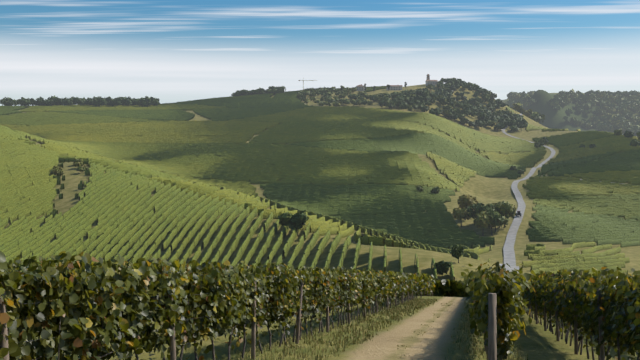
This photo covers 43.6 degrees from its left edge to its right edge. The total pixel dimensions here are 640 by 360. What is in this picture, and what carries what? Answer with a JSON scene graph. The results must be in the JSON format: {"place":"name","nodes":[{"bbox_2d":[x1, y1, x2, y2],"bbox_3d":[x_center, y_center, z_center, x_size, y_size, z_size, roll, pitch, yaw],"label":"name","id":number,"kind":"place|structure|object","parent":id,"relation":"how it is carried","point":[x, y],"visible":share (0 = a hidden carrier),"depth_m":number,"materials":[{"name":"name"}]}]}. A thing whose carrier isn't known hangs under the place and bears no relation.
{"place":"outdoors","nodes":[
{"label":"outdoors","id":0,"kind":"place"},
{"bbox_2d":[0,0,639,105],"label":"sky","id":1,"kind":"structure","parent":0,"point":[170,51],"materials":[{"name":"blue"}]},
{"bbox_2d":[4,84,639,359],"bbox_3d":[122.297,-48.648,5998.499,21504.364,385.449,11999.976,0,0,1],"label":"terrain","id":2,"kind":"structure","parent":0,"point":[434,341],"depth_m":149.77,"materials":[{"name":"brown soil"}]},
{"bbox_2d":[0,77,639,274],"bbox_3d":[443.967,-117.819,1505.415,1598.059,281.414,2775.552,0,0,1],"label":"trees","id":3,"kind":"object","parent":2,"relation":"on","point":[488,215],"depth_m":909.03,"materials":[{"name":"green plant"}]},
{"bbox_2d":[0,86,639,279],"bbox_3d":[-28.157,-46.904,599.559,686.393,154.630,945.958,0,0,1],"label":"hills","id":4,"kind":"structure","parent":2,"relation":"on","point":[343,172],"depth_m":426.61,"materials":[{"name":"green plant"}]},
{"bbox_2d":[0,251,639,359],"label":"vine leaves","id":5,"kind":"object","parent":2,"relation":"on","point":[141,284],"visible":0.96,"depth_m":15.04,"materials":[{"name":"green plant"}]},
{"bbox_2d":[0,280,639,359],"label":"posts","id":6,"kind":"object","parent":2,"relation":"on","point":[491,348],"visible":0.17,"depth_m":19.40,"materials":[{"name":"brown wood"}]},
{"bbox_2d":[346,84,363,90],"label":"farmhouse","id":7,"kind":"object","parent":2,"relation":"on","point":[360,87],"visible":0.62,"depth_m":1024.78,"materials":[{"name":"paint"}]},
{"bbox_2d":[210,298,527,359],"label":"grass tufts","id":8,"kind":"object","parent":2,"relation":"on","point":[416,302],"visible":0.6,"depth_m":27.30,"materials":[{"name":"green plant"}]},
{"bbox_2d":[386,85,401,89],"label":"building","id":9,"kind":"structure","parent":2,"relation":"on","point":[395,87],"depth_m":1027.39,"materials":[{"name":"paint"}]},
{"bbox_2d":[425,74,437,85],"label":"church","id":10,"kind":"structure","parent":2,"relation":"on","point":[432,82],"depth_m":1061.14,"materials":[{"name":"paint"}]},
{"bbox_2d":[499,114,555,272],"bbox_3d":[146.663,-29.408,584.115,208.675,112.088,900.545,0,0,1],"label":"road","id":11,"kind":"structure","parent":0,"point":[509,254],"depth_m":340.50,"materials":[{"name":"grey asphalt"}]}
]}

